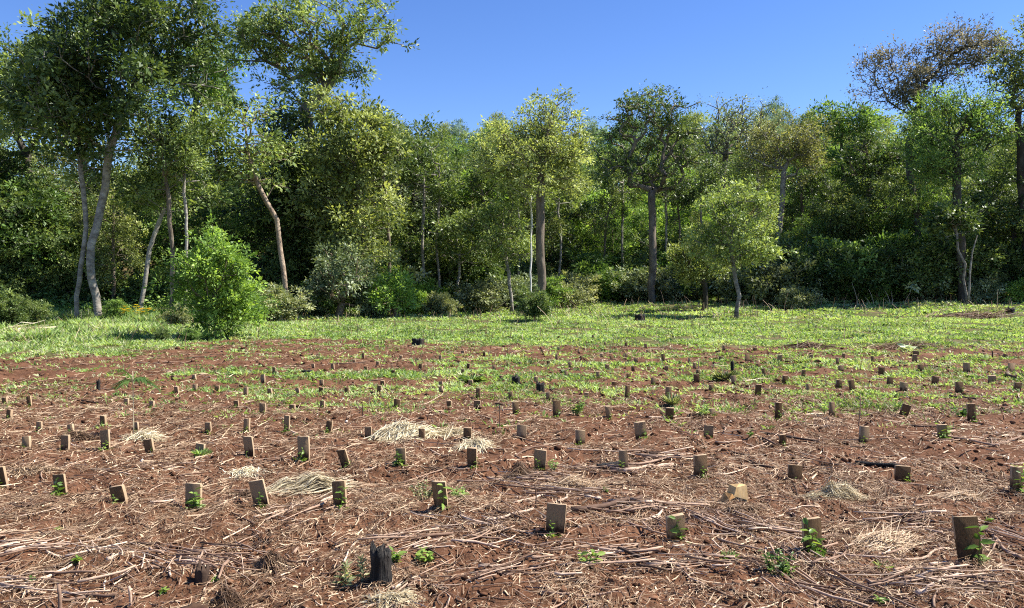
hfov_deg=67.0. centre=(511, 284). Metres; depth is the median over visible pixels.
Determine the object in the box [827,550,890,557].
stick
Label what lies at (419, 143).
forest tree
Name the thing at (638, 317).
stump
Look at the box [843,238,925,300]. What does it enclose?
shrub
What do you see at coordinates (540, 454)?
shade board
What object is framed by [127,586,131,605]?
stake
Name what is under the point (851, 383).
shade board
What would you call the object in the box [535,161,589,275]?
forest tree
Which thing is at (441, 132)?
forest tree
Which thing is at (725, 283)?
shrub
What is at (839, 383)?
shade board
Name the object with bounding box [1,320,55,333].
branch heap
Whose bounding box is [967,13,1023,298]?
tall tree
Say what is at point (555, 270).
shrub
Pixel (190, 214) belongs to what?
forest tree
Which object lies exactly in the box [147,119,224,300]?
forest tree
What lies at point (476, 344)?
field grass
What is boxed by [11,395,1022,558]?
pale crumbs
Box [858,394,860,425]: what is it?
thin pole
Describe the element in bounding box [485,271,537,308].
shrub
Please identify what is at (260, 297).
shrub
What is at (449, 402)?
shade board
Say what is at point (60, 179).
forest tree
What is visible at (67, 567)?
stick
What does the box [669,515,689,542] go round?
seedling
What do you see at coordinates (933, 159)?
feathery tree
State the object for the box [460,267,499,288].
shrub
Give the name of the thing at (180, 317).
shrub
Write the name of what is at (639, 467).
bark slab
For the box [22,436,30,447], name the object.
shade board
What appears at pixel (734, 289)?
shrub
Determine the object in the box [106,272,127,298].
shrub
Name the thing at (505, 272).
shrub
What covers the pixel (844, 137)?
forest tree
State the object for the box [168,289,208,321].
shrub
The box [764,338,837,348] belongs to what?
brush heap
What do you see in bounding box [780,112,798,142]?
forest tree
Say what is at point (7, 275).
shrub
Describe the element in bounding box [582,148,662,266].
forest tree
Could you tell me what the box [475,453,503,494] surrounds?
stick
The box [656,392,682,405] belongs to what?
weed plant
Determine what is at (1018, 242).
shrub
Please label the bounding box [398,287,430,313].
shrub
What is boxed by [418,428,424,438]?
shade board
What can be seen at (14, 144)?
forest tree
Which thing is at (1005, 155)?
forest tree
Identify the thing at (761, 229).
forest tree
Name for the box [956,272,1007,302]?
shrub
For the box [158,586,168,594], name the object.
weed plant
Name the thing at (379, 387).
shade board
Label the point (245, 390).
shade board
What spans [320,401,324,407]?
shade board
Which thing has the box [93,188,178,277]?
forest tree
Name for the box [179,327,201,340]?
shrub
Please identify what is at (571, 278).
shrub
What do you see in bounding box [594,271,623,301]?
shrub
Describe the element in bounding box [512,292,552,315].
shrub
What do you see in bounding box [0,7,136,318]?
tall tree
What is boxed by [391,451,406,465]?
seedling
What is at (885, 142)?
forest tree
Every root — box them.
[932,430,999,445]
[1005,371,1023,377]
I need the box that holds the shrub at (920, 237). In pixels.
[856,226,951,300]
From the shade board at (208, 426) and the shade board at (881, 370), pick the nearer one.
the shade board at (208, 426)
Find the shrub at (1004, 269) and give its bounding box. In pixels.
[970,233,1023,297]
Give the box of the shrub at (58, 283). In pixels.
[5,261,74,302]
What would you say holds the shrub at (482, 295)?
on the ground at (958, 454)
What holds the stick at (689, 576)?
on the ground at (958, 454)
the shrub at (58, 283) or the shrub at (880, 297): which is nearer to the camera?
the shrub at (58, 283)
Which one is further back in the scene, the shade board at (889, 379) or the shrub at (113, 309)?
the shrub at (113, 309)
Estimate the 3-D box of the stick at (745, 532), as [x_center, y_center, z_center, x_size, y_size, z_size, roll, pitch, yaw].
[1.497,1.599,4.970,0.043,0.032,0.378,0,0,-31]
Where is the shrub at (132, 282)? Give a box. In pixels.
[117,268,166,307]
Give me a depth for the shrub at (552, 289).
46.63 m
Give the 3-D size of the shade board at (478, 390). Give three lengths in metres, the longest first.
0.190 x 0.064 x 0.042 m
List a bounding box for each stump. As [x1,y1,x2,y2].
[96,379,99,389]
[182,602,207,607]
[194,560,209,585]
[368,542,392,586]
[411,338,424,345]
[512,374,519,384]
[536,381,544,392]
[634,313,645,320]
[730,360,733,371]
[1005,306,1014,313]
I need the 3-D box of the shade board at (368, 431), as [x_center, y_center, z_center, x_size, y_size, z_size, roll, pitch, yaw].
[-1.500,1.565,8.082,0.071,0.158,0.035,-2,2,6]
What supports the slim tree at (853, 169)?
on the ground at (958, 454)
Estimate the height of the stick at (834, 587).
0.025 m
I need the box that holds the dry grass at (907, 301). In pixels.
[6,284,1023,404]
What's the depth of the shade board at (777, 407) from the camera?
9.09 m
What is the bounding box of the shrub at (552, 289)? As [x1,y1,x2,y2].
[535,274,574,307]
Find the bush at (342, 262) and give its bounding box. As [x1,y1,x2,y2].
[297,238,380,314]
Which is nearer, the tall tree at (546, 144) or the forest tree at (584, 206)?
the tall tree at (546, 144)
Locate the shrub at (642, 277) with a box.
[627,264,678,301]
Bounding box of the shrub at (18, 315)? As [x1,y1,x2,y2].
[0,294,38,325]
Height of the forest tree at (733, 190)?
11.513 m
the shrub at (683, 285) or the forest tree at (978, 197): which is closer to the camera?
the forest tree at (978, 197)
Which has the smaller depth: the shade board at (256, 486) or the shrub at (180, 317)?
the shade board at (256, 486)
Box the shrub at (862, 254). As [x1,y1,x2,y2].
[791,234,891,301]
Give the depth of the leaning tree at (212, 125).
33.94 m
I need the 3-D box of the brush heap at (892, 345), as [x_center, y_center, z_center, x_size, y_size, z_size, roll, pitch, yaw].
[9.886,1.448,19.453,2.366,0.371,1.571,0,0,-27]
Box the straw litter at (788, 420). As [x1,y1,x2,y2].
[0,302,1023,607]
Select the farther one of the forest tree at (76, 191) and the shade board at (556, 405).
the forest tree at (76, 191)
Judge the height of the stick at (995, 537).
0.057 m
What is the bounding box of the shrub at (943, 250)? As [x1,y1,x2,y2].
[892,229,1006,299]
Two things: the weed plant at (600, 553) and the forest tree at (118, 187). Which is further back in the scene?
the forest tree at (118, 187)
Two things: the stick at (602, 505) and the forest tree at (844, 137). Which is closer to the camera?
the stick at (602, 505)
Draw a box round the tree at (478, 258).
[425,215,518,287]
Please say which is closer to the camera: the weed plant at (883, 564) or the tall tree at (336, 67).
the weed plant at (883, 564)
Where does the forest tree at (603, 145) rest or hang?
on the ground at (958, 454)
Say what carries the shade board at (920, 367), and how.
on the ground at (958, 454)
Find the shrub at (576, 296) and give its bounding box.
[554,280,593,308]
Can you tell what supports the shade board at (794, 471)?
on the ground at (958, 454)
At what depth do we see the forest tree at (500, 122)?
132.46 m
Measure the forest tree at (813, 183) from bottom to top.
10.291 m
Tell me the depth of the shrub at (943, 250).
43.35 m
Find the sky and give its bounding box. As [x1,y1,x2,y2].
[0,0,1023,183]
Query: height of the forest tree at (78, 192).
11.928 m
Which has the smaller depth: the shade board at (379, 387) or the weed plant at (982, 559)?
the weed plant at (982, 559)
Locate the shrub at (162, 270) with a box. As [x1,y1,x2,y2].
[123,261,183,305]
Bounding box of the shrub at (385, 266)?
[335,257,425,308]
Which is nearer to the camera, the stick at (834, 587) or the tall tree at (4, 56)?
the stick at (834, 587)
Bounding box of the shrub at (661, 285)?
[639,266,687,301]
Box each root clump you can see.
[204,584,262,607]
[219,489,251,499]
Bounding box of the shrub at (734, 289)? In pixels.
[730,248,790,299]
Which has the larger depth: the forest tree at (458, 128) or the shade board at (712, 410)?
the forest tree at (458, 128)
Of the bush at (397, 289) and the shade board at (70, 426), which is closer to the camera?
the shade board at (70, 426)
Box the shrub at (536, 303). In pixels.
[511,284,556,318]
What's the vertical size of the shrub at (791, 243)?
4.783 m
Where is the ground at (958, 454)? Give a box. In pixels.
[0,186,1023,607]
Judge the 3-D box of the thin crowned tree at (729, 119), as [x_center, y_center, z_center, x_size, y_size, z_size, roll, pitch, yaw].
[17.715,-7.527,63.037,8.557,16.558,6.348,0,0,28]
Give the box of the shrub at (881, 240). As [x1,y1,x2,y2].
[848,227,930,301]
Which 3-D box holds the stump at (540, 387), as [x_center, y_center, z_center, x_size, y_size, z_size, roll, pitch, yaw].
[0.413,1.516,11.283,0.137,0.221,0.146,0,0,-13]
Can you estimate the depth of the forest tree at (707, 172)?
57.16 m
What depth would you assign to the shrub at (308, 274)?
40.82 m
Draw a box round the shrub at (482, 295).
[444,276,509,312]
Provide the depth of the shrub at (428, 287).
42.11 m
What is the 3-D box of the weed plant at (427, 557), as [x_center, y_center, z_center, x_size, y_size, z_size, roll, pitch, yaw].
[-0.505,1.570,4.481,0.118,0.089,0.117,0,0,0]
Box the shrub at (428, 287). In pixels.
[414,276,450,307]
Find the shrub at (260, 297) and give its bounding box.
[232,280,286,319]
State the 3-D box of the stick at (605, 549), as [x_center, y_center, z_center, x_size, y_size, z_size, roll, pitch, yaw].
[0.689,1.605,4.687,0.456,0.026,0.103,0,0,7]
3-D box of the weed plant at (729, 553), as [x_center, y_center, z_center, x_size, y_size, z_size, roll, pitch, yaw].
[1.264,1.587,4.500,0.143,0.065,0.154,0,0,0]
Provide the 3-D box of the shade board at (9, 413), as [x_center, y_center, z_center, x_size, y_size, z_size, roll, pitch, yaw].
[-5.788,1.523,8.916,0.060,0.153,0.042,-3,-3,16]
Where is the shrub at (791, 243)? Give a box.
[763,228,865,299]
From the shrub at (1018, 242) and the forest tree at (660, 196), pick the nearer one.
the shrub at (1018, 242)
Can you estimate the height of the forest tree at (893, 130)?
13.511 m
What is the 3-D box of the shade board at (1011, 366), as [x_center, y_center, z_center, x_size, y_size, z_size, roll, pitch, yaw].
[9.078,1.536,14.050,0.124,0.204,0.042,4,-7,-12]
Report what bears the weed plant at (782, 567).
on the ground at (958, 454)
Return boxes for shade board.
[0,466,8,488]
[2,397,7,403]
[6,409,12,418]
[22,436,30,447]
[26,396,31,405]
[36,421,42,431]
[52,474,67,494]
[61,434,69,449]
[67,424,73,430]
[100,415,106,425]
[100,429,110,449]
[109,484,127,503]
[124,398,128,404]
[134,422,138,430]
[143,438,154,453]
[174,386,178,392]
[185,482,201,508]
[192,384,197,390]
[195,443,205,451]
[205,422,211,432]
[233,400,238,406]
[243,387,247,394]
[243,418,250,430]
[243,436,253,456]
[249,479,268,507]
[259,403,265,413]
[260,374,264,383]
[284,415,289,429]
[289,404,295,409]
[297,436,309,460]
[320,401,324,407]
[325,421,332,432]
[332,480,346,507]
[337,448,349,468]
[364,426,371,438]
[377,385,381,391]
[394,398,400,407]
[396,448,405,464]
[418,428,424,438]
[431,480,447,507]
[446,400,451,407]
[463,427,471,438]
[467,447,476,466]
[474,400,480,407]
[476,388,480,398]
[508,392,512,398]
[512,401,518,413]
[516,425,526,440]
[534,449,546,469]
[545,392,550,399]
[546,503,566,534]
[552,400,560,417]
[575,430,584,444]
[605,406,610,418]
[619,450,627,467]
[625,385,629,396]
[634,421,646,439]
[665,386,671,395]
[665,407,673,420]
[665,513,684,541]
[693,374,699,382]
[693,454,706,476]
[704,425,713,437]
[709,408,715,415]
[730,375,736,384]
[745,354,749,361]
[755,384,760,395]
[774,402,781,420]
[778,433,785,443]
[782,375,787,383]
[788,464,802,481]
[801,516,821,551]
[806,384,810,391]
[829,402,834,415]
[835,379,842,387]
[838,365,843,370]
[848,380,855,391]
[858,426,869,442]
[878,367,884,374]
[887,377,893,384]
[894,465,910,481]
[899,403,910,416]
[900,382,907,391]
[912,354,917,361]
[917,364,923,371]
[931,376,938,384]
[936,424,947,438]
[951,516,981,560]
[955,382,963,392]
[963,363,969,371]
[966,403,975,421]
[988,375,995,382]
[1008,363,1014,371]
[1010,466,1022,491]
[1013,382,1021,390]
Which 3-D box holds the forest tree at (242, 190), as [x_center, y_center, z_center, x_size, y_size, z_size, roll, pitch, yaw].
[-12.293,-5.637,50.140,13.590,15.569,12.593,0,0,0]
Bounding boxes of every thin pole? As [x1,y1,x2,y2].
[495,402,502,426]
[534,484,536,506]
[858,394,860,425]
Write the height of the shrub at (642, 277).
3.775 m
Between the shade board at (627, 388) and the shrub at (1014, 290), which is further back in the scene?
the shrub at (1014, 290)
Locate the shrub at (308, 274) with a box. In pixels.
[290,256,343,295]
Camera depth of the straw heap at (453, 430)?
8.24 m
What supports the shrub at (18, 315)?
on the ground at (958, 454)
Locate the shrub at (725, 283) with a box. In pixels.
[710,265,751,301]
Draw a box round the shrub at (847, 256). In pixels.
[801,239,876,299]
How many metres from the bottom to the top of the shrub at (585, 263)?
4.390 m
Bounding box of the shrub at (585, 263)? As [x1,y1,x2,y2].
[554,250,632,300]
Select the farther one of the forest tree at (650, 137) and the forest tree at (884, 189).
the forest tree at (650, 137)
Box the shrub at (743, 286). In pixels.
[734,270,770,300]
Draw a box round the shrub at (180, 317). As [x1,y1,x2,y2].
[155,303,194,325]
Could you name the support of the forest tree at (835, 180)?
on the ground at (958, 454)
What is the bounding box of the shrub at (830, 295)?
[794,258,851,300]
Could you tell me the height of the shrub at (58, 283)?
2.973 m
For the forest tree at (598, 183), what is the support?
on the ground at (958, 454)
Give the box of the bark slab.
[622,463,673,472]
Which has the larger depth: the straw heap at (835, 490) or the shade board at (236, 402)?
the shade board at (236, 402)
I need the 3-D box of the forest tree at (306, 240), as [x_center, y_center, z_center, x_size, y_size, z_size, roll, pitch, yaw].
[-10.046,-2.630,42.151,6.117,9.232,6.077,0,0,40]
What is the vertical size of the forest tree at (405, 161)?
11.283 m
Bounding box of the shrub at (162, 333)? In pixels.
[150,326,171,339]
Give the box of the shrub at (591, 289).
[550,269,601,303]
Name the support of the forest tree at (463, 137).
on the ground at (958, 454)
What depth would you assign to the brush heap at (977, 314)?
33.53 m
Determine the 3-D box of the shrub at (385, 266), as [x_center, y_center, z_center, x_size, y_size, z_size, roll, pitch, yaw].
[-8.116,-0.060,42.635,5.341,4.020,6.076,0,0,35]
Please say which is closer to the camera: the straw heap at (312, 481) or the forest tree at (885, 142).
the straw heap at (312, 481)
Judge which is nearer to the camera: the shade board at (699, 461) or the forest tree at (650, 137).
the shade board at (699, 461)
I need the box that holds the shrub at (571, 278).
[555,272,591,305]
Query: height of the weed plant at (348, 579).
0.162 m
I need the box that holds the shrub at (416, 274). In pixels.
[368,265,442,311]
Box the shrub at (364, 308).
[354,289,392,317]
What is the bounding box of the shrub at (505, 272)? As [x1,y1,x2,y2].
[498,252,516,278]
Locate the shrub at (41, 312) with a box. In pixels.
[9,293,58,324]
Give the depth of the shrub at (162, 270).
37.08 m
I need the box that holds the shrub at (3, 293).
[0,284,28,324]
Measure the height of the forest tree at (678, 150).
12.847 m
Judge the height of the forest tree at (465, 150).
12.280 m
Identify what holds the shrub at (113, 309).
on the ground at (958, 454)
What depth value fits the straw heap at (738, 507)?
5.37 m
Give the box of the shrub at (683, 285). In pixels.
[666,248,702,300]
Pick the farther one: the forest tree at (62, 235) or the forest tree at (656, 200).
the forest tree at (656, 200)
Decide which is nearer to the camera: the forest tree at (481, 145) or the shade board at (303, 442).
the shade board at (303, 442)
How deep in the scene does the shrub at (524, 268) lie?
51.18 m
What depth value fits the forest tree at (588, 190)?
67.98 m
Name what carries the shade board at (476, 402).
on the ground at (958, 454)
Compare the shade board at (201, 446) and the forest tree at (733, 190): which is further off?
the forest tree at (733, 190)
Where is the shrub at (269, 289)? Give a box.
[247,278,283,320]
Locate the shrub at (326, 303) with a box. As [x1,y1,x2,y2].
[293,279,348,315]
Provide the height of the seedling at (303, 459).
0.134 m
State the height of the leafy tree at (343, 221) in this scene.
12.425 m
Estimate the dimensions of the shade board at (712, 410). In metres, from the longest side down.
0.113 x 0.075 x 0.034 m
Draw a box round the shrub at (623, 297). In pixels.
[599,267,630,301]
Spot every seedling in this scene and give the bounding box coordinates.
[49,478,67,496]
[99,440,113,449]
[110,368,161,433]
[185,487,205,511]
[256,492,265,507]
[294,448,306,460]
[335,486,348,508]
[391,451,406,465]
[437,483,451,509]
[546,520,561,537]
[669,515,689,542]
[798,518,826,556]
[936,427,950,440]
[964,525,995,561]
[1013,470,1023,491]
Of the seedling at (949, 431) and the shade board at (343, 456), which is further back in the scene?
the seedling at (949, 431)
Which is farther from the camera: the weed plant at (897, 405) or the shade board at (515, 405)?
the weed plant at (897, 405)
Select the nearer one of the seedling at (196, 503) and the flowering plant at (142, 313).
the seedling at (196, 503)
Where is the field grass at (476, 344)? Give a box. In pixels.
[0,294,1023,433]
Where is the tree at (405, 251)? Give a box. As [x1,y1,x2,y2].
[383,225,480,297]
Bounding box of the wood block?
[720,484,747,502]
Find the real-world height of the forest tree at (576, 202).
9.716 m
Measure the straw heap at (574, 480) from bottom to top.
0.152 m
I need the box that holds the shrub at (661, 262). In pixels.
[640,246,683,297]
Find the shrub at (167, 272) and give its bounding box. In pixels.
[160,246,232,295]
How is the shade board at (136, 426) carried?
on the ground at (958, 454)
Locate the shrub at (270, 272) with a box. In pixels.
[232,243,306,295]
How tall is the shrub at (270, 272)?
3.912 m
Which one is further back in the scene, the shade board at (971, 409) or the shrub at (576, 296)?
the shrub at (576, 296)
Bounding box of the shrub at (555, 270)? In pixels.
[546,265,569,278]
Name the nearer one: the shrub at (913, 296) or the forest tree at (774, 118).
the shrub at (913, 296)
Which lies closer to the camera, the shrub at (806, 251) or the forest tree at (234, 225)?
the forest tree at (234, 225)
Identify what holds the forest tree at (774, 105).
on the ground at (958, 454)
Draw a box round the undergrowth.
[8,282,716,315]
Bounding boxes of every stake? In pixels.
[57,584,61,607]
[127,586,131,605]
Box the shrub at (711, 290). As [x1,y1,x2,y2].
[691,262,736,300]
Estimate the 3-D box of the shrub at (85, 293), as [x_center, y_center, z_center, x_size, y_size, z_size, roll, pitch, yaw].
[-20.516,-0.371,36.179,4.701,4.370,5.216,0,0,30]
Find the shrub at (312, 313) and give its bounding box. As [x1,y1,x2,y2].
[292,292,331,316]
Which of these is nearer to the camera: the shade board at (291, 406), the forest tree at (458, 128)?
the shade board at (291, 406)
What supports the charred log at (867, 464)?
on the ground at (958, 454)
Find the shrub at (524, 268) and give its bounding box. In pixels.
[497,251,556,285]
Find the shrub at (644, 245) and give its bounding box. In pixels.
[623,223,689,260]
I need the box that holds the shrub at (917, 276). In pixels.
[891,242,959,299]
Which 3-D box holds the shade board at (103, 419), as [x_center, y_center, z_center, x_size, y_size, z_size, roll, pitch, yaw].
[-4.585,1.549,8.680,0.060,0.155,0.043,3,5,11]
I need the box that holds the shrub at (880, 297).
[854,276,900,301]
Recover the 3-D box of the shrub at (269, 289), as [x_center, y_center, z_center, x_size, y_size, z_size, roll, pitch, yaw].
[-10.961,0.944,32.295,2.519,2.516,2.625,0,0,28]
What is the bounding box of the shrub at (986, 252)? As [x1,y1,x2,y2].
[934,238,1009,298]
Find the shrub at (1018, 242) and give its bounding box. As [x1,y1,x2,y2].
[997,231,1023,278]
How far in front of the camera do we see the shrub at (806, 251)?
46.26 m
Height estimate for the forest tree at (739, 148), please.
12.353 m
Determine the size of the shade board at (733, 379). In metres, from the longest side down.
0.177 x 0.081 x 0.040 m
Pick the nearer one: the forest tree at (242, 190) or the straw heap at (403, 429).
the straw heap at (403, 429)
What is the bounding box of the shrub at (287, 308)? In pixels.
[258,281,316,320]
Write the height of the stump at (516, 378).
0.221 m
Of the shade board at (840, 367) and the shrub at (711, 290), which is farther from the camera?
the shrub at (711, 290)
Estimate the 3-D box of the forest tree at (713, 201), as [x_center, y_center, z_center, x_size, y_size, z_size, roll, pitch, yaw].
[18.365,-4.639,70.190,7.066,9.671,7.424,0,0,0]
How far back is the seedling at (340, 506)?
5.42 m
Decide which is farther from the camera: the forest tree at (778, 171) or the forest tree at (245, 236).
the forest tree at (778, 171)
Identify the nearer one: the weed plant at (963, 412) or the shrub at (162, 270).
the weed plant at (963, 412)
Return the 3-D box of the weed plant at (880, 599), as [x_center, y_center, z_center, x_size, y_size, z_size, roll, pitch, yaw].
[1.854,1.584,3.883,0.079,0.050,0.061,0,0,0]
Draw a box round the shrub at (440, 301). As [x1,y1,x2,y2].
[419,290,463,315]
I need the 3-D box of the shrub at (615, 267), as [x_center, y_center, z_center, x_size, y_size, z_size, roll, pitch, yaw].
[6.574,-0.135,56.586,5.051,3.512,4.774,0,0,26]
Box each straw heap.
[6,460,70,478]
[47,428,99,440]
[119,426,172,442]
[220,464,273,479]
[234,469,363,496]
[244,548,296,575]
[359,580,425,607]
[363,417,457,443]
[426,422,478,438]
[445,431,500,453]
[530,469,619,491]
[715,502,767,514]
[799,475,870,500]
[841,519,941,555]
[917,484,998,503]
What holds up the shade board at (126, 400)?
on the ground at (958, 454)
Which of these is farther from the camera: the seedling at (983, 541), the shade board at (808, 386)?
the shade board at (808, 386)
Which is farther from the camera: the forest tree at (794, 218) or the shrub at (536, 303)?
the forest tree at (794, 218)
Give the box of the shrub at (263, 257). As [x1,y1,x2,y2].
[223,253,278,281]
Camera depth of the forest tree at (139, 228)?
39.71 m
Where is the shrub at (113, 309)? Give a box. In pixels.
[97,298,133,318]
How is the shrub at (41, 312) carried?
on the ground at (958, 454)
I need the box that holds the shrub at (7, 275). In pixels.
[0,242,71,303]
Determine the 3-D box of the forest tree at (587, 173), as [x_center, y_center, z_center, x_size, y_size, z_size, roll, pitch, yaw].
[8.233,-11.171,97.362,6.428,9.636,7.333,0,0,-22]
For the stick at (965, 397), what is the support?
on the ground at (958, 454)
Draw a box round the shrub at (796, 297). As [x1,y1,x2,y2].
[773,284,827,308]
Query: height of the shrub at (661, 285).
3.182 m
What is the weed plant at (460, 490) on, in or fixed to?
on the ground at (958, 454)
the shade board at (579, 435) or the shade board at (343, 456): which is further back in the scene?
the shade board at (579, 435)
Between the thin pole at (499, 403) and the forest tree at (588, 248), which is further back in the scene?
the forest tree at (588, 248)
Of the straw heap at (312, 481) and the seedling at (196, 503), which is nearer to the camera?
the seedling at (196, 503)
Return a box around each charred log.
[596,461,618,468]
[855,460,904,466]
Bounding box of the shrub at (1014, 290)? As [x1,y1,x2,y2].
[1000,277,1023,301]
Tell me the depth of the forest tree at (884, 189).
47.75 m
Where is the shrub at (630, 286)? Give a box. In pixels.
[610,264,668,301]
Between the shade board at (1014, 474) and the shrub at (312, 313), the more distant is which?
the shrub at (312, 313)
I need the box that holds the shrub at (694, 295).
[674,278,702,300]
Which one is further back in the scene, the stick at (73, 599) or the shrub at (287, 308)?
the shrub at (287, 308)
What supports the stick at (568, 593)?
on the ground at (958, 454)
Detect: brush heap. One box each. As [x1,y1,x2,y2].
[498,461,540,480]
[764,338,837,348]
[856,336,951,349]
[897,303,1022,318]
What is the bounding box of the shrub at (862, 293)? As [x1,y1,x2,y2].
[805,242,898,301]
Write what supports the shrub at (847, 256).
on the ground at (958, 454)
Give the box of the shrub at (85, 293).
[18,229,128,308]
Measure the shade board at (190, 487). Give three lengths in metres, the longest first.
0.228 x 0.113 x 0.043 m
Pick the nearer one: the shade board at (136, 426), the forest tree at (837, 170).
the shade board at (136, 426)
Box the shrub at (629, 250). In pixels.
[593,241,638,266]
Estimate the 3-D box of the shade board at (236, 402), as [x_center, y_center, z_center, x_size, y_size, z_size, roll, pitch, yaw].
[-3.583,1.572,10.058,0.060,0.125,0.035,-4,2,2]
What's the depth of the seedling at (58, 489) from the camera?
5.87 m
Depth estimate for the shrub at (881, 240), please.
45.21 m
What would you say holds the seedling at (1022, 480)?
on the ground at (958, 454)
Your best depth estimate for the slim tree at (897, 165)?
52.61 m
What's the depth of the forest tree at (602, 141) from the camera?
127.24 m
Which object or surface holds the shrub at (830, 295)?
on the ground at (958, 454)
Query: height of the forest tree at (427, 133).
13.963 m
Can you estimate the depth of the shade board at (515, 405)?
9.46 m
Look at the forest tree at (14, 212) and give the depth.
35.05 m
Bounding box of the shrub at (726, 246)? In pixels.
[708,239,738,263]
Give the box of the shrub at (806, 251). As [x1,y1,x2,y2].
[776,245,830,297]
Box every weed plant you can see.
[71,555,82,563]
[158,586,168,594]
[191,448,213,455]
[331,558,354,588]
[352,554,369,581]
[388,545,405,562]
[409,480,432,500]
[414,547,433,562]
[449,486,469,497]
[456,373,489,381]
[547,459,558,470]
[567,398,585,415]
[578,549,605,567]
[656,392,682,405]
[693,403,716,415]
[709,369,740,382]
[720,549,739,559]
[758,548,798,577]
[820,402,828,413]
[872,560,893,567]
[873,594,889,603]
[890,397,902,409]
[896,343,917,351]
[950,406,966,416]
[977,557,988,564]
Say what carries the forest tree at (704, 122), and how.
on the ground at (958, 454)
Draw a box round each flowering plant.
[120,308,130,321]
[129,304,139,321]
[139,308,143,321]
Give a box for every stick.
[19,564,72,584]
[45,550,63,557]
[62,593,99,601]
[106,551,135,561]
[391,575,420,589]
[409,578,448,588]
[412,545,454,547]
[460,514,489,524]
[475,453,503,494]
[487,507,533,521]
[495,524,532,533]
[514,491,548,502]
[540,590,625,596]
[571,494,643,511]
[588,544,662,551]
[628,458,665,464]
[644,509,663,520]
[668,557,704,584]
[727,526,766,540]
[764,574,887,592]
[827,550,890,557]
[891,547,949,560]
[915,563,969,594]
[949,395,976,399]
[988,435,1021,446]
[991,533,1021,558]
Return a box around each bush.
[143,209,271,340]
[297,238,380,314]
[362,267,423,316]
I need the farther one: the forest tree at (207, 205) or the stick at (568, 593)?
the forest tree at (207, 205)
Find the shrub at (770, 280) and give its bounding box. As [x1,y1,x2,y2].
[738,254,815,305]
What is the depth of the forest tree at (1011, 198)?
44.74 m
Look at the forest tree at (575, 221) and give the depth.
61.15 m
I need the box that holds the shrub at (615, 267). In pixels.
[578,262,619,291]
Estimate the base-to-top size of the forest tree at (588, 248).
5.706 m
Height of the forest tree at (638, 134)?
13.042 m
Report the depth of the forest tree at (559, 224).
53.45 m
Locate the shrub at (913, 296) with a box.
[886,258,968,300]
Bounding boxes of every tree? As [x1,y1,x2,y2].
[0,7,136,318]
[0,8,100,183]
[0,109,92,279]
[0,134,127,267]
[0,136,41,239]
[0,152,96,291]
[0,157,110,302]
[10,0,250,319]
[38,146,92,261]
[40,188,143,304]
[63,176,120,264]
[68,181,152,299]
[77,199,179,305]
[93,94,247,309]
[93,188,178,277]
[94,170,149,281]
[112,154,173,216]
[118,105,214,306]
[122,160,164,226]
[133,198,208,272]
[145,23,258,236]
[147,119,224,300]
[157,151,252,251]
[172,191,212,236]
[181,207,270,260]
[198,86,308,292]
[205,98,346,293]
[208,77,418,267]
[211,175,246,205]
[213,0,419,267]
[220,192,278,245]
[221,221,262,255]
[236,210,272,257]
[274,72,415,292]
[274,158,380,276]
[341,101,440,271]
[348,102,418,314]
[352,110,500,261]
[355,191,426,263]
[369,117,464,228]
[377,129,467,277]
[383,225,480,297]
[393,180,513,279]
[400,127,469,289]
[417,202,510,301]
[428,121,459,163]
[428,123,460,147]
[435,137,512,255]
[437,133,476,170]
[438,118,477,160]
[444,167,517,271]
[449,142,504,264]
[456,128,495,164]
[462,83,601,315]
[465,117,530,159]
[466,147,602,275]
[471,179,549,311]
[476,115,514,131]
[479,110,508,141]
[496,141,563,291]
[504,152,534,274]
[505,186,570,268]
[514,169,605,276]
[532,188,591,267]
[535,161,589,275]
[552,176,609,253]
[558,189,648,251]
[561,158,596,198]
[566,231,607,256]
[570,116,608,166]
[577,213,643,265]
[580,147,613,191]
[581,140,651,236]
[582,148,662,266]
[583,128,616,159]
[584,114,661,186]
[587,181,635,261]
[588,79,722,302]
[602,196,664,250]
[624,176,673,225]
[625,162,704,237]
[627,116,649,147]
[629,117,666,158]
[632,153,701,250]
[640,204,718,249]
[656,122,703,182]
[656,224,697,246]
[659,173,703,244]
[660,202,723,242]
[662,229,730,309]
[670,108,716,192]
[672,108,738,169]
[675,174,803,317]
[677,86,778,237]
[678,209,712,240]
[681,146,742,233]
[682,180,751,237]
[690,157,751,233]
[692,140,754,221]
[707,114,746,149]
[723,142,786,239]
[725,106,839,255]
[727,209,775,252]
[730,162,790,236]
[734,117,776,155]
[748,94,791,137]
[754,113,784,143]
[758,140,824,210]
[759,170,796,238]
[769,147,864,236]
[772,192,824,249]
[774,209,814,242]
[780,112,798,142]
[784,161,836,238]
[785,138,865,200]
[785,212,834,247]
[787,108,838,168]
[794,181,870,242]
[803,95,891,187]
[805,175,856,219]
[807,176,862,238]
[813,201,899,245]
[815,167,882,234]
[819,108,873,153]
[832,126,905,235]
[832,150,941,243]
[839,12,1023,246]
[854,114,897,145]
[859,144,1001,246]
[861,138,938,230]
[862,192,938,243]
[866,113,907,152]
[874,98,984,207]
[876,68,1023,301]
[894,184,992,298]
[914,191,994,304]
[933,112,980,181]
[935,153,1019,293]
[944,137,1018,240]
[950,167,1023,294]
[962,135,1013,176]
[964,183,1017,244]
[965,137,1016,188]
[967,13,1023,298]
[970,151,1016,191]
[979,175,1023,273]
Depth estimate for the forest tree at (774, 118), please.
120.92 m
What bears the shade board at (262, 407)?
on the ground at (958, 454)
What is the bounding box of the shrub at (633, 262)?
[618,250,648,280]

